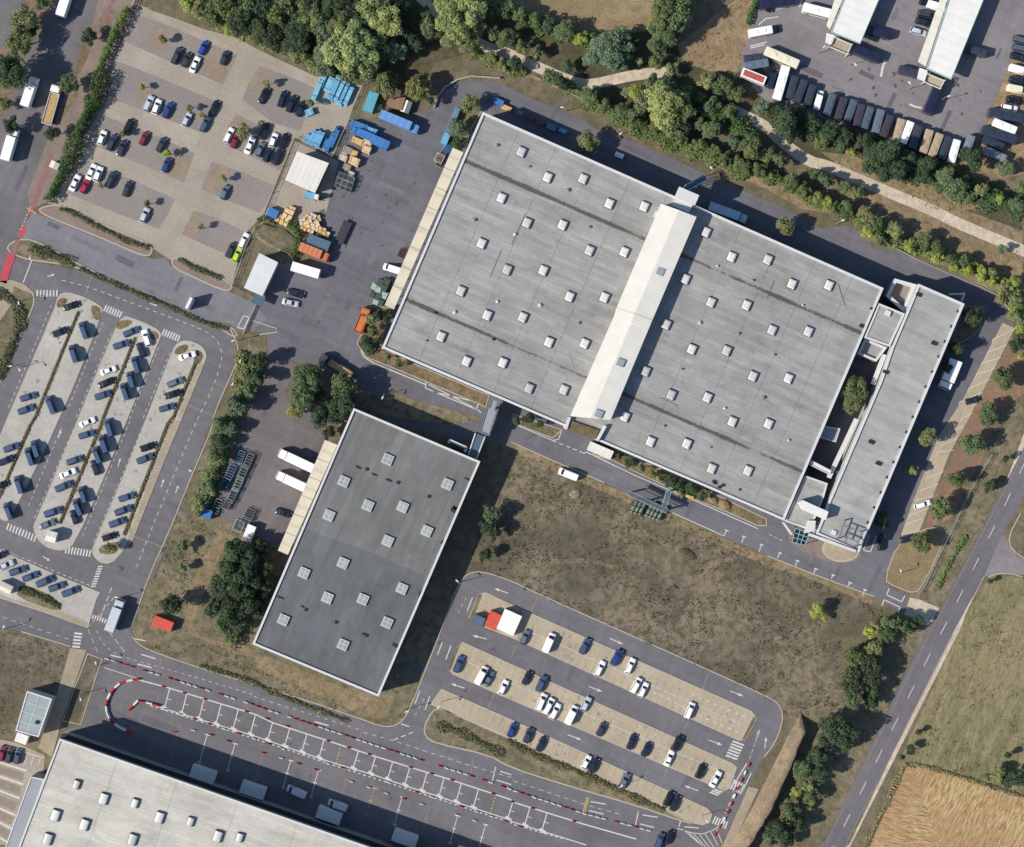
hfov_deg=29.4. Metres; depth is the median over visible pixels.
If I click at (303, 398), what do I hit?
broadleaf tree
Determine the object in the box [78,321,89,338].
parked van
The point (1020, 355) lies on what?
young tree
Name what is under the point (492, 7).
broadleaf tree
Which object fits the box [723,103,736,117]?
broadleaf tree
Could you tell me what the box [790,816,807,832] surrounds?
broadleaf tree
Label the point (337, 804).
parked van
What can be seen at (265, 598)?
broadleaf tree
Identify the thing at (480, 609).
oil stain
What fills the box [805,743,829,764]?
broadleaf tree
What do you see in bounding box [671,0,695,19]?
broadleaf tree
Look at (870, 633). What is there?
broadleaf tree
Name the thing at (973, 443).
broadleaf tree
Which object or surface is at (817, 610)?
broadleaf tree
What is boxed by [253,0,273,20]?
broadleaf tree
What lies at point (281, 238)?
soil heap
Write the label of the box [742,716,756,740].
planting strip
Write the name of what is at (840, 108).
parked minibus
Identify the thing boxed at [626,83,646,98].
broadleaf tree
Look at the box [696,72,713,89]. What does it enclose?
broadleaf tree
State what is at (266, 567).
broadleaf tree
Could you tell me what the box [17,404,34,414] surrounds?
parked car
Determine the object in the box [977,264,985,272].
young tree
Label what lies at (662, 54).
broadleaf tree
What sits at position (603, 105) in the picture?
broadleaf tree
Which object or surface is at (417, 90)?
broadleaf tree
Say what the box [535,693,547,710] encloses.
parked van
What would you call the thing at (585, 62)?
broadleaf tree
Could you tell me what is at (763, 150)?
broadleaf tree
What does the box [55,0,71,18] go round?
box truck
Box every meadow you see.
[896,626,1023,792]
[962,576,1023,625]
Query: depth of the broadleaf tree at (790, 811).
543.87 m
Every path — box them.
[0,206,33,282]
[10,0,115,255]
[417,0,667,88]
[734,105,1023,256]
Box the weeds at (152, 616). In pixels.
[0,426,402,733]
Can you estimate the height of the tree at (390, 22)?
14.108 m
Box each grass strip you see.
[0,286,34,382]
[7,239,237,336]
[39,205,152,255]
[171,258,231,290]
[424,708,691,823]
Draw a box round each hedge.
[0,287,27,380]
[0,311,79,496]
[18,585,61,608]
[27,243,72,269]
[43,157,77,203]
[58,206,148,250]
[60,337,135,523]
[61,70,112,164]
[76,98,100,129]
[79,267,226,330]
[94,6,131,76]
[123,360,196,535]
[178,258,220,280]
[199,663,348,724]
[203,476,225,504]
[256,215,273,224]
[286,219,302,258]
[435,720,504,757]
[506,738,665,812]
[745,0,759,25]
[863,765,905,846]
[935,535,967,588]
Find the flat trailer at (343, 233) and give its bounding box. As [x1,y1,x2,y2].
[334,219,351,244]
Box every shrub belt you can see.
[179,0,249,41]
[190,363,262,508]
[207,542,262,652]
[230,350,248,395]
[259,39,329,74]
[469,50,526,77]
[518,9,599,51]
[540,68,583,103]
[580,92,752,180]
[695,98,760,149]
[759,166,869,230]
[773,109,850,153]
[863,153,1023,222]
[867,219,1023,319]
[903,762,1023,797]
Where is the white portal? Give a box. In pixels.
[448,439,467,451]
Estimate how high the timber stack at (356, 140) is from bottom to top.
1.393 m
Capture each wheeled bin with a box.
[369,290,375,297]
[371,282,376,289]
[374,292,381,300]
[375,286,381,293]
[376,278,384,286]
[378,299,384,305]
[380,284,388,292]
[382,292,388,299]
[384,277,391,285]
[516,110,523,115]
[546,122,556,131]
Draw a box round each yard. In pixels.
[213,340,324,548]
[250,80,1014,612]
[260,141,338,225]
[742,0,1023,162]
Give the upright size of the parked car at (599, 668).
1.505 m
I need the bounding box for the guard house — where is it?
[244,253,278,306]
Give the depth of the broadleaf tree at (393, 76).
545.34 m
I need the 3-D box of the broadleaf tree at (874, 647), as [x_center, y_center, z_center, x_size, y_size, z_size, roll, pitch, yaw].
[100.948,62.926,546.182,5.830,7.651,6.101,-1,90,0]
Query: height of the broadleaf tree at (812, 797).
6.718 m
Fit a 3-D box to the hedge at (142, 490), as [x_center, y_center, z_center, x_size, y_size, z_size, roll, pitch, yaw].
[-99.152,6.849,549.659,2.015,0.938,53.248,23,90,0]
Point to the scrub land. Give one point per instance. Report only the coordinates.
(733, 46)
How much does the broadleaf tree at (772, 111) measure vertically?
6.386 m
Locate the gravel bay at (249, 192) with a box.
[68,15,314,255]
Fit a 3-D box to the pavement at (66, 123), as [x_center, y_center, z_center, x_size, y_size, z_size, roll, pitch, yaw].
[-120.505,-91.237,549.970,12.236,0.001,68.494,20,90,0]
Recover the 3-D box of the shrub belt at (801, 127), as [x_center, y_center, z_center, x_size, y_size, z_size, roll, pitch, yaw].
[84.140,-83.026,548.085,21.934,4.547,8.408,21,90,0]
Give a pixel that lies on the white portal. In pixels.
(458, 444)
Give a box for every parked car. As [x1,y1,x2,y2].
[0,454,14,465]
[0,480,8,487]
[0,551,6,558]
[0,559,14,570]
[0,745,7,761]
[3,442,19,452]
[4,747,14,763]
[9,565,26,575]
[13,748,22,763]
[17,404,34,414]
[20,392,36,401]
[22,571,38,581]
[39,518,55,529]
[43,506,61,517]
[48,581,65,591]
[51,326,68,337]
[54,480,72,492]
[59,467,76,478]
[62,301,79,310]
[66,455,82,465]
[69,174,80,191]
[69,509,78,524]
[78,429,94,438]
[79,179,90,193]
[79,416,95,427]
[85,163,96,180]
[90,459,100,475]
[93,166,103,181]
[94,390,110,400]
[97,130,107,145]
[97,377,115,388]
[100,365,116,375]
[101,532,116,541]
[104,171,117,188]
[106,133,118,150]
[108,517,125,527]
[113,339,129,349]
[114,504,132,515]
[116,140,127,156]
[118,492,135,501]
[122,180,132,196]
[123,118,134,135]
[123,326,139,337]
[136,342,146,357]
[136,453,153,464]
[138,131,149,145]
[139,207,150,222]
[139,442,155,451]
[141,329,151,346]
[142,95,154,111]
[151,98,162,114]
[155,136,166,152]
[158,403,175,412]
[161,158,171,172]
[162,101,173,118]
[164,389,181,399]
[167,377,183,387]
[170,46,182,64]
[178,350,196,360]
[180,52,191,67]
[181,112,192,126]
[189,56,200,73]
[198,40,208,55]
[199,116,211,132]
[208,100,219,116]
[219,50,229,65]
[219,184,229,200]
[223,127,234,143]
[225,242,236,258]
[229,133,238,148]
[232,247,242,262]
[238,232,249,248]
[244,136,255,154]
[255,141,265,157]
[257,88,269,103]
[258,122,269,139]
[262,148,272,162]
[268,132,278,147]
[271,148,282,165]
[275,508,291,517]
[277,90,287,107]
[277,133,288,149]
[282,298,298,306]
[285,95,296,112]
[287,288,304,298]
[294,100,305,116]
[453,655,464,672]
[483,670,494,686]
[497,679,508,694]
[507,722,517,737]
[519,629,529,644]
[521,670,532,685]
[523,727,533,743]
[535,674,546,692]
[535,736,546,751]
[548,702,561,719]
[578,637,590,654]
[580,696,591,711]
[580,754,591,769]
[588,757,599,773]
[594,660,605,676]
[596,721,606,736]
[610,648,622,665]
[619,773,630,788]
[624,657,635,673]
[626,733,636,749]
[637,681,648,697]
[640,741,651,756]
[663,750,674,766]
[663,791,674,806]
[664,829,673,844]
[669,794,680,811]
[670,735,682,751]
[695,763,705,778]
[709,770,721,787]
[877,534,884,550]
[899,534,914,543]
[910,26,926,36]
[914,499,930,509]
[915,17,931,27]
[965,396,979,404]
[1000,103,1017,111]
[1005,95,1023,105]
[1009,52,1023,62]
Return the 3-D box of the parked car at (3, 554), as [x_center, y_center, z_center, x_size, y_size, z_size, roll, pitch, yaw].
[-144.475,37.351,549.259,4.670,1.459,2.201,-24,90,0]
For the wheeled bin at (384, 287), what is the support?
on the yard at (352, 276)
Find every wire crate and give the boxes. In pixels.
[212,498,222,513]
[218,477,230,492]
[222,498,231,510]
[224,464,236,480]
[226,487,237,503]
[232,476,244,491]
[232,519,244,532]
[235,450,245,463]
[237,464,248,479]
[238,516,250,528]
[242,453,254,468]
[243,507,255,520]
[335,176,342,184]
[337,171,345,179]
[342,173,350,181]
[345,180,353,188]
[347,175,353,183]
[397,248,406,258]
[434,152,444,163]
[435,160,442,167]
[439,149,446,158]
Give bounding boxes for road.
[0,0,24,49]
[0,0,97,256]
[0,252,781,846]
[22,212,265,331]
[822,448,1023,846]
[984,536,1023,576]
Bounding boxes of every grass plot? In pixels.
[0,628,69,733]
[63,653,101,724]
[235,329,265,418]
[351,392,482,424]
[886,526,947,591]
[953,306,983,342]
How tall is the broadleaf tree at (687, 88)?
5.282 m
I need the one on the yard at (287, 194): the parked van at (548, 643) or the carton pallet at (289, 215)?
the carton pallet at (289, 215)
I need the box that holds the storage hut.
[386,97,405,110]
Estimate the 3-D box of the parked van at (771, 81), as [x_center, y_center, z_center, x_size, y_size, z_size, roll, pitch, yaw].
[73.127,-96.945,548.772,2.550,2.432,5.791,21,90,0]
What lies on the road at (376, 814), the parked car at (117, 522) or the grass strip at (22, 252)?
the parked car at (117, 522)
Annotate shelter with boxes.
[0,580,14,593]
[45,530,59,542]
[49,160,60,170]
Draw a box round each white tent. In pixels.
[401,100,411,113]
[496,608,521,635]
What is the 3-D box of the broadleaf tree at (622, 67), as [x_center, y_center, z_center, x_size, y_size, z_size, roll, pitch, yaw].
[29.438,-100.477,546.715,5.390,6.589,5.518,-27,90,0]
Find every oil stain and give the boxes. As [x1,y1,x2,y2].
[0,299,731,813]
[125,45,985,799]
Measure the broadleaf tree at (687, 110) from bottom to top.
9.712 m
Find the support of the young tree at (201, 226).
on the gravel bay at (249, 192)
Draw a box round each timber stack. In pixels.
[338,154,347,162]
[342,145,352,154]
[342,163,351,170]
[347,171,354,176]
[348,156,360,167]
[350,149,358,157]
[351,136,364,146]
[362,139,371,146]
[362,144,372,154]
[525,115,535,120]
[535,120,545,126]
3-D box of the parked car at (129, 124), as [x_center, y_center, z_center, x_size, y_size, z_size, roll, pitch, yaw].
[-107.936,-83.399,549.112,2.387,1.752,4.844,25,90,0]
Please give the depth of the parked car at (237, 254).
548.85 m
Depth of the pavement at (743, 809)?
549.86 m
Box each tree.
[0,51,28,90]
[0,97,13,110]
[2,115,18,135]
[5,26,31,54]
[10,3,38,31]
[27,23,39,36]
[35,0,49,9]
[43,126,61,140]
[58,73,79,94]
[80,27,96,46]
[101,542,116,553]
[139,84,144,89]
[143,199,149,206]
[158,34,166,42]
[159,593,183,613]
[162,149,170,158]
[175,538,188,554]
[177,563,186,571]
[181,0,195,12]
[186,104,193,111]
[190,0,207,19]
[192,499,204,517]
[197,223,204,229]
[200,479,215,495]
[202,0,222,28]
[204,597,222,618]
[206,449,225,466]
[207,0,236,13]
[207,579,230,601]
[211,415,226,433]
[211,433,227,449]
[215,559,240,582]
[217,597,246,626]
[217,616,230,630]
[219,5,238,25]
[220,174,226,181]
[221,421,239,436]
[222,582,255,601]
[224,22,232,36]
[224,537,250,562]
[225,395,248,416]
[226,10,250,37]
[231,618,247,632]
[232,563,257,589]
[235,122,250,140]
[237,0,258,19]
[239,368,250,381]
[239,545,258,572]
[239,597,260,617]
[242,388,257,398]
[244,17,259,41]
[246,575,261,591]
[247,370,267,385]
[249,351,268,369]
[251,14,283,46]
[251,607,265,620]
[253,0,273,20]
[253,538,270,557]
[256,558,275,577]
[257,591,271,608]
[259,577,272,591]
[262,80,269,87]
[265,4,288,28]
[265,33,282,53]
[270,0,296,15]
[275,39,287,54]
[280,8,310,38]
[281,30,311,52]
[285,402,303,418]
[288,49,306,61]
[289,384,313,410]
[291,0,319,23]
[291,362,323,393]
[298,0,321,8]
[301,6,327,34]
[306,99,313,106]
[310,387,325,405]
[310,405,328,429]
[313,42,327,63]
[315,63,334,76]
[316,19,333,48]
[317,0,344,22]
[320,34,358,71]
[322,398,337,416]
[322,425,335,440]
[325,10,352,37]
[325,406,346,423]
[327,5,342,24]
[328,389,359,414]
[330,370,354,395]
[332,19,377,54]
[337,7,367,28]
[338,55,365,85]
[341,0,360,17]
[354,38,379,73]
[355,0,390,25]
[355,64,377,82]
[359,335,380,355]
[364,22,388,42]
[364,313,378,325]
[367,325,379,336]
[368,4,402,36]
[372,308,385,321]
[373,49,386,66]
[374,38,391,54]
[374,72,395,99]
[378,104,384,110]
[380,312,392,323]
[385,353,390,359]
[386,0,403,21]
[386,39,408,62]
[387,69,398,84]
[391,20,407,37]
[395,358,403,366]
[398,25,417,41]
[400,1,415,20]
[405,76,427,102]
[407,39,424,52]
[410,72,430,87]
[415,5,431,23]
[419,16,434,38]
[425,97,435,105]
[433,0,454,17]
[434,1,469,32]
[440,32,455,48]
[446,23,470,45]
[448,117,467,137]
[449,136,469,150]
[454,0,487,27]
[458,35,480,52]
[459,94,478,112]
[468,19,486,38]
[478,520,494,532]
[478,548,491,561]
[483,504,499,523]
[484,0,498,17]
[486,24,499,41]
[486,49,496,62]
[488,524,501,541]
[495,0,515,19]
[495,30,511,47]
[497,57,508,71]
[504,27,519,44]
[507,57,523,71]
[512,5,527,21]
[512,415,520,425]
[516,38,529,54]
[523,414,533,423]
[528,11,541,28]
[529,44,543,59]
[536,420,543,427]
[540,14,555,33]
[553,18,574,42]
[553,73,568,90]
[560,59,573,73]
[572,31,587,45]
[577,128,600,155]
[580,85,598,105]
[582,55,590,66]
[585,47,607,67]
[587,32,599,47]
[589,30,614,54]
[592,84,600,92]
[597,41,624,69]
[598,97,610,111]
[602,25,631,51]
[611,58,627,72]
[613,102,630,115]
[615,452,621,459]
[620,87,629,97]
[621,40,635,60]
[624,455,636,468]
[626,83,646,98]
[627,38,639,53]
[627,108,640,123]
[633,91,651,115]
[635,58,642,65]
[637,462,645,472]
[643,72,660,87]
[644,17,654,33]
[644,79,674,113]
[647,16,677,45]
[647,35,666,55]
[648,118,658,133]
[648,469,656,478]
[649,55,662,69]
[649,111,675,131]
[650,0,684,23]
[652,89,683,124]
[654,48,667,59]
[655,473,663,481]
[661,76,677,90]
[663,126,681,138]
[663,474,677,487]
[664,29,680,48]
[665,2,691,32]
[665,62,678,75]
[669,88,689,106]
[669,114,688,131]
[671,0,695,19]
[672,479,687,492]
[675,131,688,144]
[678,100,697,122]
[679,86,691,94]
[683,118,693,130]
[684,482,699,495]
[692,116,703,130]
[692,138,707,150]
[695,91,706,105]
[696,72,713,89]
[696,105,708,116]
[698,491,707,501]
[702,95,722,114]
[702,121,721,137]
[705,144,721,157]
[711,74,733,95]
[716,119,727,129]
[717,150,731,167]
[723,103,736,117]
[727,86,743,102]
[727,135,740,149]
[731,154,740,164]
[734,159,752,171]
[738,134,761,159]
[752,162,767,177]
[753,98,769,116]
[757,147,772,162]
[762,831,777,846]
[763,146,775,159]
[764,818,791,840]
[766,105,783,121]
[769,106,797,139]
[769,171,775,179]
[772,151,789,167]
[776,217,795,236]
[777,178,782,185]
[778,834,794,846]
[779,798,801,822]
[780,172,798,192]
[782,127,798,144]
[789,787,803,797]
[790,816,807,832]
[791,105,805,121]
[793,760,811,781]
[795,181,812,197]
[801,778,813,791]
[802,787,820,805]
[803,113,822,131]
[804,804,811,810]
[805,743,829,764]
[808,169,818,178]
[809,603,824,618]
[811,762,831,782]
[813,133,830,150]
[813,191,823,204]
[816,733,834,748]
[817,173,835,187]
[818,712,842,738]
[820,614,828,621]
[822,120,841,140]
[822,195,832,210]
[824,718,860,748]
[828,200,840,214]
[836,126,852,142]
[836,180,851,194]
[838,200,853,215]
[838,375,867,415]
[838,739,855,752]
[839,200,854,217]
[839,677,861,696]
[841,664,861,683]
[842,646,865,666]
[844,690,862,709]
[845,148,858,157]
[850,186,864,198]
[855,132,873,148]
[856,205,873,222]
[861,155,874,174]
[861,225,872,237]
[861,654,881,677]
[862,142,884,166]
[862,626,874,638]
[862,672,881,685]
[863,639,883,656]
[863,684,880,700]
[863,694,878,709]
[866,215,883,233]
[870,620,883,634]
[873,161,893,181]
[874,232,886,246]
[874,510,888,525]
[875,139,901,162]
[875,520,890,529]
[879,613,901,630]
[879,627,897,642]
[886,221,903,238]
[888,235,903,247]
[889,159,908,181]
[899,619,915,636]
[900,149,917,164]
[901,170,913,184]
[904,237,917,253]
[905,463,918,474]
[906,744,915,752]
[910,532,932,553]
[912,614,924,626]
[915,231,932,246]
[915,729,922,734]
[916,426,935,446]
[917,156,938,172]
[918,244,929,252]
[920,170,935,184]
[930,239,945,255]
[930,495,952,520]
[931,252,944,264]
[935,167,954,185]
[941,360,952,373]
[942,177,969,199]
[944,254,958,265]
[945,473,966,487]
[947,342,966,355]
[948,264,958,270]
[957,190,976,204]
[957,434,985,455]
[958,147,968,162]
[958,253,970,268]
[961,306,984,326]
[963,265,973,277]
[966,147,983,172]
[974,183,989,196]
[975,271,987,282]
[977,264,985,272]
[980,400,998,420]
[980,414,994,428]
[984,479,996,492]
[984,773,991,780]
[986,279,995,287]
[987,267,999,279]
[988,194,997,202]
[989,766,1005,782]
[992,366,1015,390]
[995,160,1015,176]
[995,289,1008,303]
[996,193,1006,204]
[997,244,1006,254]
[997,279,1009,292]
[1000,774,1011,789]
[1002,455,1008,462]
[1004,275,1021,289]
[1004,752,1011,757]
[1005,310,1023,323]
[1008,197,1023,211]
[1008,292,1022,306]
[1008,769,1023,785]
[1009,334,1023,353]
[1014,322,1023,336]
[1017,180,1023,192]
[1017,352,1023,358]
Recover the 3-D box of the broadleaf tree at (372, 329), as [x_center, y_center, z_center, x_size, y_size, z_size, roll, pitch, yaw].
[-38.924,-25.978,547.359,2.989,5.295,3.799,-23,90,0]
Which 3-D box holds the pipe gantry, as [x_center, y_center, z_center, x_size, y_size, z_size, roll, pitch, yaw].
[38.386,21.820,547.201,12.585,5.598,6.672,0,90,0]
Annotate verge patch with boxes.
[0,0,46,118]
[53,9,112,123]
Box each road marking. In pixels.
[0,0,1023,846]
[336,744,588,815]
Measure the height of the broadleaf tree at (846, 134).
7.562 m
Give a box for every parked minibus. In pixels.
[743,53,766,61]
[743,58,768,70]
[747,25,772,38]
[785,75,798,100]
[792,79,807,103]
[802,84,816,107]
[822,92,836,116]
[833,97,847,121]
[842,99,857,122]
[851,103,865,128]
[860,106,873,129]
[866,25,890,40]
[870,109,884,134]
[878,114,893,138]
[891,118,905,143]
[896,65,918,78]
[900,120,914,145]
[906,124,922,150]
[917,129,933,154]
[926,132,943,157]
[936,135,952,161]
[946,139,960,163]
[958,134,975,158]
[962,44,987,57]
[980,136,1004,150]
[981,146,1006,162]
[990,118,1017,133]
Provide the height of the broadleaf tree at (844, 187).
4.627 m
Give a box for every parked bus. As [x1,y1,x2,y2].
[759,0,794,10]
[763,46,799,69]
[771,65,789,101]
[801,2,837,21]
[848,41,880,63]
[921,82,944,115]
[979,125,1017,145]
[986,107,1023,123]
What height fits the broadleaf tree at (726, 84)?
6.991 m
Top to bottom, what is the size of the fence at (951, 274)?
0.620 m
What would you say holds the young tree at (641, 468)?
on the planting strip at (741, 512)
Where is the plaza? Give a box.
[822,539,858,561]
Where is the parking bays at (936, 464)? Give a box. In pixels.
[901,323,1013,534]
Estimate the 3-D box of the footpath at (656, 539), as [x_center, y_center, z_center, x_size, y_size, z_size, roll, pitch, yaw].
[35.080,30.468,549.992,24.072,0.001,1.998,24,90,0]
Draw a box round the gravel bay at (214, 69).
[136,28,267,237]
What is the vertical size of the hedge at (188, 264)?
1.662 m
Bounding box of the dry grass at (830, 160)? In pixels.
[643,0,1022,268]
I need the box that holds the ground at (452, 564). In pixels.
[0,0,1023,846]
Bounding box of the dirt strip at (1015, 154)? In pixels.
[956,34,1023,177]
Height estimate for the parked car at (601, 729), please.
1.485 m
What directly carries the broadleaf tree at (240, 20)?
on the woodland floor
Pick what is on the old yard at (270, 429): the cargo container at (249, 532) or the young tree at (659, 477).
the cargo container at (249, 532)
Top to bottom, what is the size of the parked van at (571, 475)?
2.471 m
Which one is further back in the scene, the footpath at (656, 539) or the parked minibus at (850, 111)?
the footpath at (656, 539)
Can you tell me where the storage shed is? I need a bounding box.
[285,151,328,192]
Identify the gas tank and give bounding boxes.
[630,499,638,512]
[633,501,642,513]
[638,501,646,515]
[645,504,652,516]
[648,504,657,517]
[652,506,661,519]
[656,506,665,520]
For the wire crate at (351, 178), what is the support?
on the yard at (352, 276)
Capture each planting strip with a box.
[0,311,196,535]
[357,306,488,406]
[443,103,481,149]
[448,594,481,669]
[511,414,562,437]
[590,448,766,525]
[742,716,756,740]
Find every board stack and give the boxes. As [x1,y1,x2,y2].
[303,133,310,143]
[305,108,314,116]
[307,129,318,146]
[311,79,322,101]
[313,130,325,148]
[320,76,326,88]
[322,137,327,147]
[323,132,335,153]
[324,76,334,92]
[327,75,341,101]
[330,129,340,149]
[333,80,346,102]
[337,82,350,103]
[342,86,354,106]
[350,120,368,129]
[350,127,358,134]
[356,127,377,134]
[369,141,387,150]
[558,127,567,134]
[676,492,693,499]
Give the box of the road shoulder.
[847,434,1023,846]
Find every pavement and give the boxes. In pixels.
[0,280,33,319]
[0,362,204,626]
[27,0,132,207]
[38,648,85,756]
[721,787,757,846]
[788,533,860,562]
[905,598,938,626]
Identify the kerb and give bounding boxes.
[21,631,69,646]
[130,329,238,627]
[131,571,782,757]
[252,320,277,334]
[511,442,603,482]
[767,555,873,596]
[899,249,1009,311]
[988,573,1022,576]
[1009,513,1023,557]
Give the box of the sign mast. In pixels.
[185,297,194,310]
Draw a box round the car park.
[49,4,361,283]
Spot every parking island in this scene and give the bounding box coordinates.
[0,292,102,520]
[0,550,99,627]
[33,316,160,550]
[92,340,206,563]
[430,689,711,824]
[450,642,736,790]
[469,592,754,740]
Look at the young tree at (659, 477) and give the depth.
546.26 m
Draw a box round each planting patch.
[17,587,61,609]
[57,298,202,553]
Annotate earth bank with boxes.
[731,714,806,846]
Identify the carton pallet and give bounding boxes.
[275,214,284,222]
[279,217,288,226]
[282,208,294,219]
[288,206,296,212]
[299,218,305,225]
[300,225,307,231]
[305,219,312,228]
[307,226,314,233]
[308,213,316,220]
[311,220,319,227]
[314,215,321,222]
[314,223,321,231]
[318,227,326,234]
[322,231,330,238]
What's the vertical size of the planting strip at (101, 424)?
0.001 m
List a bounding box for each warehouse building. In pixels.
[5,732,464,846]
[252,408,479,696]
[382,112,883,519]
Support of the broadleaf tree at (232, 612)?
on the verge at (402, 683)
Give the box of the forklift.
[304,191,324,200]
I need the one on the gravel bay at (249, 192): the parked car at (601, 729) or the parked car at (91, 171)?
the parked car at (91, 171)
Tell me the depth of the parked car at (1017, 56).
548.73 m
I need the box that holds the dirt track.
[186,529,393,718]
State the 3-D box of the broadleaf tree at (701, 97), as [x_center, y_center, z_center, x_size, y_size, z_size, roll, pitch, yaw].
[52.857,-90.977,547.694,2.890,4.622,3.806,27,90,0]
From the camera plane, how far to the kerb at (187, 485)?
549.88 m
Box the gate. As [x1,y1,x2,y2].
[242,305,255,333]
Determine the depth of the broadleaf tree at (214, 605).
544.21 m
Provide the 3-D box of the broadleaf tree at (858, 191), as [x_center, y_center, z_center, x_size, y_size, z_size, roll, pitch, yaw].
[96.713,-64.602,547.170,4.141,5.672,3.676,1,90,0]
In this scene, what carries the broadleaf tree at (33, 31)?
on the verge patch at (8, 94)
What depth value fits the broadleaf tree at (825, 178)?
544.94 m
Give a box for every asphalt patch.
[14,48,1001,788]
[72,7,995,714]
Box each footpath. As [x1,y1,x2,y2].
[511,559,635,580]
[514,453,587,515]
[515,446,875,605]
[597,514,675,551]
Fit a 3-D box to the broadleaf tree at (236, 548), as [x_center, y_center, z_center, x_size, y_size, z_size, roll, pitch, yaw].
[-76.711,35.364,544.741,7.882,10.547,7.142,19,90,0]
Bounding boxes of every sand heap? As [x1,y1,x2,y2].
[708,496,717,503]
[718,499,730,509]
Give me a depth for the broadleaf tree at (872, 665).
542.57 m
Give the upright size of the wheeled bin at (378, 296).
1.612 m
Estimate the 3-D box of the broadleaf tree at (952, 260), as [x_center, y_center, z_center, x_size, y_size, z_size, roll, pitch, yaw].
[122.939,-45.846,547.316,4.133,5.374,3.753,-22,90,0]
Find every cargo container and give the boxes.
[152,615,174,631]
[199,509,213,518]
[242,523,256,541]
[266,207,279,218]
[305,234,331,252]
[356,128,390,149]
[363,91,378,113]
[441,132,450,144]
[443,144,451,152]
[451,106,460,119]
[471,613,485,627]
[484,610,501,629]
[492,97,504,106]
[501,104,511,111]
[614,152,623,158]
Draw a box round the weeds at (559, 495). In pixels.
[469,454,897,717]
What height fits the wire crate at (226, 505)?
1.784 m
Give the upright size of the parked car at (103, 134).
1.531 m
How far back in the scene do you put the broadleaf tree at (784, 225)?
543.92 m
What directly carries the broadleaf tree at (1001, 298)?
on the ground at (452, 564)
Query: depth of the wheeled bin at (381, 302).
548.47 m
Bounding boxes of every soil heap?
[256,223,295,252]
[569,489,580,498]
[678,547,696,559]
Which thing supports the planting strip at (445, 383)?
on the yard at (352, 276)
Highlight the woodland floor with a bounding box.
[237,0,1022,230]
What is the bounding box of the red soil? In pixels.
[924,329,1023,528]
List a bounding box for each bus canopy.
[825,0,878,56]
[917,0,982,88]
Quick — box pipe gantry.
[626,490,671,513]
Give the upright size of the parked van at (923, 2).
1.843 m
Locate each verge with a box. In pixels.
[131,426,438,725]
[526,72,1023,323]
[789,394,1022,842]
[821,152,1022,280]
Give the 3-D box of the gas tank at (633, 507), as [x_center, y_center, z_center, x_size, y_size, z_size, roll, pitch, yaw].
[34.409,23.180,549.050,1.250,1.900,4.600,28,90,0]
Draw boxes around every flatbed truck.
[41,84,61,125]
[318,353,355,379]
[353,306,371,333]
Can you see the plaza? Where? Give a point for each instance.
(834, 552)
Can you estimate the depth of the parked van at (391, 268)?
547.63 m
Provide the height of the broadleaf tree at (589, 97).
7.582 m
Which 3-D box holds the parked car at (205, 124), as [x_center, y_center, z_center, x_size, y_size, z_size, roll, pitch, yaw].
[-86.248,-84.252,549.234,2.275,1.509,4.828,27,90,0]
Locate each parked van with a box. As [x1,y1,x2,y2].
[3,502,14,519]
[13,475,24,493]
[24,446,35,465]
[30,439,41,457]
[35,575,53,587]
[45,395,56,414]
[61,586,78,597]
[68,344,79,362]
[72,498,83,515]
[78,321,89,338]
[78,486,88,503]
[91,446,103,463]
[98,434,109,453]
[103,418,114,437]
[119,382,130,400]
[126,371,136,388]
[131,356,141,373]
[286,784,307,798]
[328,798,347,811]
[383,263,400,273]
[474,665,488,684]
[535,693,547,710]
[542,632,555,652]
[542,697,555,714]
[558,468,578,480]
[564,705,578,724]
[630,677,642,693]
[654,832,664,846]
[684,701,695,718]
[755,1,772,12]
[763,61,774,81]
[765,69,778,89]
[772,26,779,32]
[812,90,824,110]
[917,9,934,19]
[918,0,932,5]
[926,0,945,12]
[1006,84,1023,94]
[1008,64,1023,75]
[1008,75,1023,85]
[1011,44,1023,52]
[1012,35,1023,44]
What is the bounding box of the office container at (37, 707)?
[14,689,55,744]
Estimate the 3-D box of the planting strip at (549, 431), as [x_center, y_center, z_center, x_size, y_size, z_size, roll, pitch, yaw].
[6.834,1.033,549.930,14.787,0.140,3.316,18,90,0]
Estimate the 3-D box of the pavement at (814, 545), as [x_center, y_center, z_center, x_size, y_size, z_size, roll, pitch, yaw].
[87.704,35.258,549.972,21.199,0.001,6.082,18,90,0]
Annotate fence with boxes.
[232,227,255,282]
[264,121,348,210]
[433,75,499,107]
[532,76,632,128]
[896,248,1007,306]
[917,454,992,597]
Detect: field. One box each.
[468,443,901,717]
[513,0,655,33]
[869,765,1023,846]
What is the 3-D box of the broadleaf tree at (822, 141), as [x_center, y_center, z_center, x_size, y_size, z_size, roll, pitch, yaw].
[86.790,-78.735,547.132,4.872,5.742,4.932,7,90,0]
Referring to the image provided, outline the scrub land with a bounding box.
[677,0,753,70]
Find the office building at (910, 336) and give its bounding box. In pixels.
[782,279,964,551]
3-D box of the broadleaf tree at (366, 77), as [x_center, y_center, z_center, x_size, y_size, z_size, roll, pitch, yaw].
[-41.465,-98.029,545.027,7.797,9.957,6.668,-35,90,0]
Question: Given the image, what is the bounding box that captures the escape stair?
[684,174,706,190]
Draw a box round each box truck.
[0,130,20,161]
[20,76,39,108]
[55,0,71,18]
[104,598,125,632]
[275,471,305,491]
[277,448,314,472]
[298,242,330,262]
[379,110,420,134]
[707,202,747,223]
[937,358,961,390]
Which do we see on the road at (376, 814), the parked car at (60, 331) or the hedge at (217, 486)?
the parked car at (60, 331)
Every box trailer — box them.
[290,262,322,278]
[740,68,766,85]

